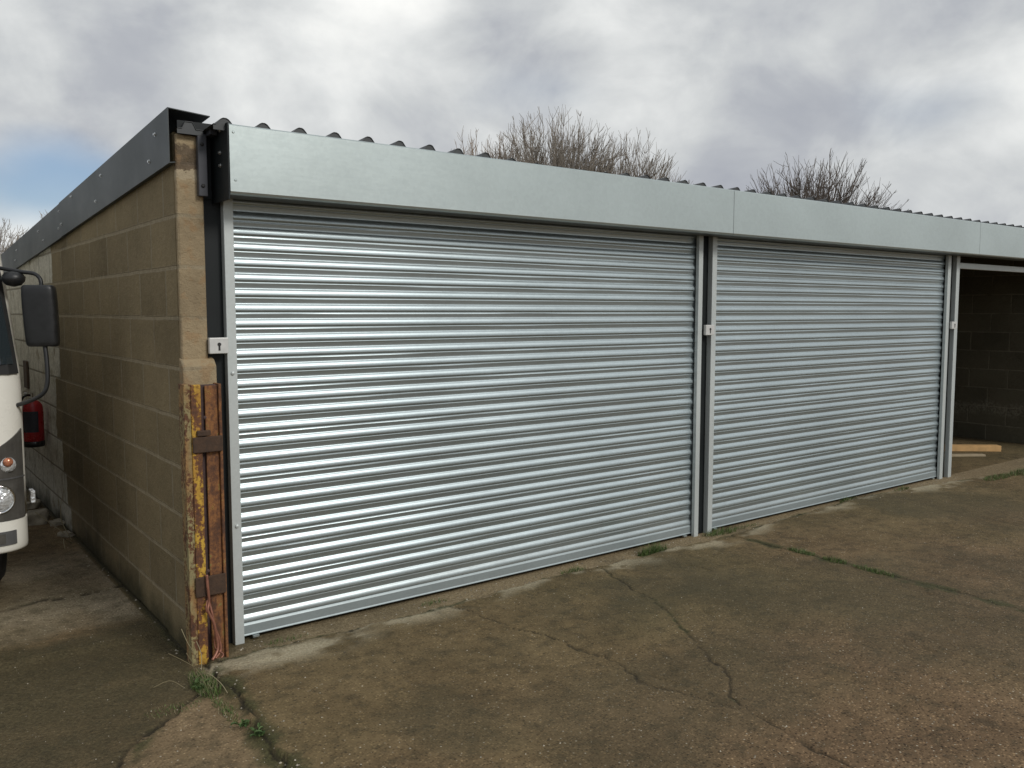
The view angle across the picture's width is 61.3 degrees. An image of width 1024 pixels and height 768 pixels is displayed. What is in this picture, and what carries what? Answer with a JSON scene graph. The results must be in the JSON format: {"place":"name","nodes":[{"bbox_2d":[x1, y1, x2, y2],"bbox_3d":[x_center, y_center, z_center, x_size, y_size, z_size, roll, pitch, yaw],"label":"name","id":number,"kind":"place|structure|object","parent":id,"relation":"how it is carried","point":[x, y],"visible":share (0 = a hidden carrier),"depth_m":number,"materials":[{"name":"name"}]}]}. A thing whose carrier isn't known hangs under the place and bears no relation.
{"place":"outdoors","nodes":[
{"label":"outdoors","id":0,"kind":"place"},
{"bbox_2d":[0,436,1023,767],"bbox_3d":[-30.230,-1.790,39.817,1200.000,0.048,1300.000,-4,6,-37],"label":"ground","id":1,"kind":"structure","parent":0,"point":[552,648],"depth_m":3.84,"materials":[{"name":"concrete"}]},
{"bbox_2d":[0,218,27,254],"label":"bare tree","id":2,"kind":"object","parent":1,"relation":"on","point":[2,250],"visible":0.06,"depth_m":60.55,"materials":[{"name":"brown plant"}]},
{"bbox_2d":[0,255,59,580],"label":"truck","id":3,"kind":"object","parent":1,"relation":"on","point":[40,310],"visible":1,"depth_m":4.34,"materials":[{"name":"paint"}]},
{"bbox_2d":[27,499,40,509],"bbox_3d":[-3.788,0.959,6.832,0.119,0.074,0.142,-2,5,-19],"label":"concrete lump","id":4,"kind":"object","parent":1,"relation":"on","point":[35,505],"visible":0.59,"depth_m":6.78,"materials":[{"name":"grey concrete"}]},
{"bbox_2d":[27,508,49,525],"bbox_3d":[-3.526,0.987,6.374,0.201,0.108,0.257,-2,5,-22],"label":"concrete lump","id":5,"kind":"object","parent":1,"relation":"on","point":[33,518],"visible":0.63,"depth_m":6.30,"materials":[{"name":"grey concrete"}]},
{"bbox_2d":[35,500,71,548],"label":"dead stems","id":6,"kind":"object","parent":1,"relation":"on","point":[57,528],"visible":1,"depth_m":5.92,"materials":[{"name":"brown plant"}]},
{"bbox_2d":[48,518,64,525],"bbox_3d":[-3.325,1.022,6.311,0.107,0.059,0.123,-4,6,-40],"label":"concrete lump","id":7,"kind":"object","parent":1,"relation":"on","point":[57,522],"visible":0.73,"depth_m":6.28,"materials":[{"name":"grey concrete"}]},
{"bbox_2d":[57,530,74,536],"bbox_3d":[-3.093,1.050,5.986,0.128,0.051,0.087,2,5,22],"label":"concrete lump","id":8,"kind":"object","parent":1,"relation":"on","point":[61,534],"visible":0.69,"depth_m":5.97,"materials":[{"name":"grey concrete"}]},
{"bbox_2d":[144,700,199,718],"bbox_3d":[-1.353,1.297,3.445,0.230,0.028,0.108,-4,6,-37],"label":"grass tuft","id":9,"kind":"object","parent":1,"relation":"on","point":[173,708],"visible":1,"depth_m":3.44,"materials":[{"name":"green plant"}]},
{"bbox_2d":[153,629,227,692],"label":"dead stems","id":10,"kind":"object","parent":1,"relation":"on","point":[194,665],"visible":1,"depth_m":3.64,"materials":[{"name":"brown plant"}]},
{"bbox_2d":[191,678,210,689],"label":"weed","id":11,"kind":"object","parent":1,"relation":"on","point":[201,682],"visible":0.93,"depth_m":3.64,"materials":[{"name":"green plant"}]},
{"bbox_2d":[183,667,222,698],"bbox_3d":[-1.301,1.261,3.650,0.132,0.064,0.314,-4,6,-37],"label":"grass tuft","id":12,"kind":"object","parent":1,"relation":"on","point":[207,688],"visible":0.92,"depth_m":3.63,"materials":[{"name":"green plant"}]},
{"bbox_2d":[178,383,228,665],"bbox_3d":[-1.361,0.628,3.842,0.164,1.262,0.136,-4,6,-37],"label":"rusty guard post","id":13,"kind":"object","parent":1,"relation":"on","point":[202,472],"visible":0.98,"depth_m":3.83,"materials":[{"name":"yellow metal"}]},
{"bbox_2d":[211,696,239,722],"bbox_3d":[-1.137,1.286,3.426,0.076,0.032,0.277,-4,6,-37],"label":"grass tuft","id":14,"kind":"object","parent":1,"relation":"on","point":[225,709],"visible":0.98,"depth_m":3.42,"materials":[{"name":"green plant"}]},
{"bbox_2d":[231,719,249,727],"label":"weed","id":15,"kind":"object","parent":1,"relation":"on","point":[243,722],"visible":1,"depth_m":3.27,"materials":[{"name":"green plant"}]},
{"bbox_2d":[249,723,264,736],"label":"weed","id":16,"kind":"object","parent":1,"relation":"on","point":[259,732],"visible":1,"depth_m":3.18,"materials":[{"name":"green plant"}]},
{"bbox_2d":[267,634,301,644],"bbox_3d":[-1.080,1.217,4.134,0.220,0.025,0.074,-4,6,-37],"label":"grass tuft","id":17,"kind":"object","parent":1,"relation":"on","point":[282,640],"visible":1,"depth_m":4.12,"materials":[{"name":"green plant"}]},
{"bbox_2d":[422,599,445,605],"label":"grass tuft","id":18,"kind":"object","parent":1,"relation":"on","point":[425,603],"visible":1,"depth_m":4.64,"materials":[{"name":"green plant"}]},
{"bbox_2d":[451,126,487,155],"bbox_3d":[-1.583,-4.929,30.283,2.372,8.024,2.323,-4,6,-37],"label":"bare tree","id":19,"kind":"object","parent":1,"relation":"on","point":[471,149],"depth_m":29.88,"materials":[{"name":"brown plant"}]},
{"bbox_2d":[481,132,516,158],"bbox_3d":[-0.392,-4.902,30.524,2.523,7.943,2.622,-4,6,-37],"label":"bare tree","id":20,"kind":"object","parent":1,"relation":"on","point":[500,142],"visible":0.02,"depth_m":30.13,"materials":[{"name":"brown plant"}]},
{"bbox_2d":[1,107,1023,650],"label":"garage block","id":21,"kind":"structure","parent":1,"relation":"on","point":[429,367],"depth_m":4.99,"materials":[{"name":"metal"}]},
{"bbox_2d":[23,360,29,388],"bbox_3d":[-4.119,-0.082,7.325,0.018,0.230,0.180,-4,6,-37],"label":"wall board","id":22,"kind":"object","parent":21,"relation":"attached to","point":[26,373],"depth_m":7.27,"materials":[{"name":"wood"}]},
{"bbox_2d":[21,390,44,447],"bbox_3d":[-3.683,0.261,6.564,0.149,0.445,0.257,2,5,18],"label":"fire extinguisher","id":23,"kind":"object","parent":21,"relation":"attached to","point":[33,424],"visible":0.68,"depth_m":6.56,"materials":[{"name":"red metal"}]},
{"bbox_2d":[14,478,1021,767],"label":"loose grit","id":24,"kind":"object","parent":1,"relation":"on","point":[504,588],"visible":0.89,"depth_m":4.06,"materials":[{"name":"grey gravel"}]},
{"bbox_2d":[487,104,636,176],"bbox_3d":[1.424,-5.255,30.433,6.480,8.678,6.759,-4,6,-37],"label":"bare tree","id":25,"kind":"object","parent":1,"relation":"on","point":[561,156],"visible":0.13,"depth_m":29.15,"materials":[{"name":"brown plant"}]},
{"bbox_2d":[560,567,586,573],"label":"grass tuft","id":26,"kind":"object","parent":1,"relation":"on","point":[574,570],"visible":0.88,"depth_m":5.21,"materials":[{"name":"green plant"}]},
{"bbox_2d":[579,130,693,184],"bbox_3d":[4.194,-4.925,30.456,5.238,8.018,5.179,3,6,33],"label":"bare tree","id":27,"kind":"object","parent":1,"relation":"on","point":[636,173],"visible":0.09,"depth_m":29.73,"materials":[{"name":"brown plant"}]},
{"bbox_2d":[636,541,666,556],"bbox_3d":[0.920,1.067,5.617,0.303,0.087,0.172,-4,6,-37],"label":"grass tuft","id":28,"kind":"object","parent":1,"relation":"on","point":[652,549],"visible":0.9,"depth_m":5.60,"materials":[{"name":"green plant"}]},
{"bbox_2d":[703,526,737,536],"bbox_3d":[1.467,1.034,6.113,0.392,0.056,0.145,-4,6,-37],"label":"grass tuft","id":29,"kind":"object","parent":1,"relation":"on","point":[723,531],"visible":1,"depth_m":6.10,"materials":[{"name":"green plant"}]},
{"bbox_2d":[787,547,814,555],"bbox_3d":[1.867,1.073,5.569,0.108,0.040,0.217,-4,6,-37],"label":"grass tuft","id":30,"kind":"object","parent":1,"relation":"on","point":[801,551],"visible":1,"depth_m":5.57,"materials":[{"name":"green plant"}]},
{"bbox_2d":[746,148,908,209],"bbox_3d":[10.343,-4.475,30.293,6.580,7.154,6.424,-4,6,-37],"label":"bare tree","id":31,"kind":"object","parent":1,"relation":"on","point":[798,189],"visible":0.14,"depth_m":29.34,"materials":[{"name":"brown plant"}]},
{"bbox_2d":[822,555,846,563],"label":"grass tuft","id":32,"kind":"object","parent":1,"relation":"on","point":[837,560],"visible":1,"depth_m":5.36,"materials":[{"name":"green plant"}]},
{"bbox_2d":[839,496,856,502],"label":"grass tuft","id":33,"kind":"object","parent":1,"relation":"on","point":[845,500],"visible":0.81,"depth_m":7.15,"materials":[{"name":"green plant"}]},
{"bbox_2d":[852,564,893,577],"bbox_3d":[2.155,1.109,5.168,0.094,0.040,0.278,-4,6,-37],"label":"grass tuft","id":34,"kind":"object","parent":1,"relation":"on","point":[875,570],"visible":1,"depth_m":5.16,"materials":[{"name":"green plant"}]},
{"bbox_2d":[895,485,908,490],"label":"grass tuft","id":35,"kind":"object","parent":1,"relation":"on","point":[903,487],"visible":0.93,"depth_m":7.61,"materials":[{"name":"green plant"}]},
{"bbox_2d":[944,454,985,456],"bbox_3d":[4.652,0.772,9.352,0.932,0.022,0.070,0,5,-2],"label":"timber plank","id":36,"kind":"object","parent":1,"relation":"on","point":[968,455],"visible":0.45,"depth_m":9.33,"materials":[{"name":"beige wood"}]},
{"bbox_2d":[952,444,1000,451],"bbox_3d":[4.796,0.718,9.741,1.356,0.065,0.100,0,5,3],"label":"timber plank","id":37,"kind":"object","parent":1,"relation":"on","point":[976,447],"visible":0.45,"depth_m":9.68,"materials":[{"name":"brown wood"}]},
{"bbox_2d":[982,473,1012,480],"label":"grass tuft","id":38,"kind":"object","parent":1,"relation":"on","point":[998,477],"visible":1,"depth_m":8.05,"materials":[{"name":"green plant"}]},
{"bbox_2d":[1010,467,1023,475],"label":"grass tuft","id":39,"kind":"object","parent":1,"relation":"on","point":[1018,470],"visible":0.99,"depth_m":8.27,"materials":[{"name":"green plant"}]},
{"bbox_2d":[0,0,1023,249],"label":"sky","id":40,"kind":"structure","parent":0,"point":[930,93],"materials":[{"name":"grey"}]}
]}

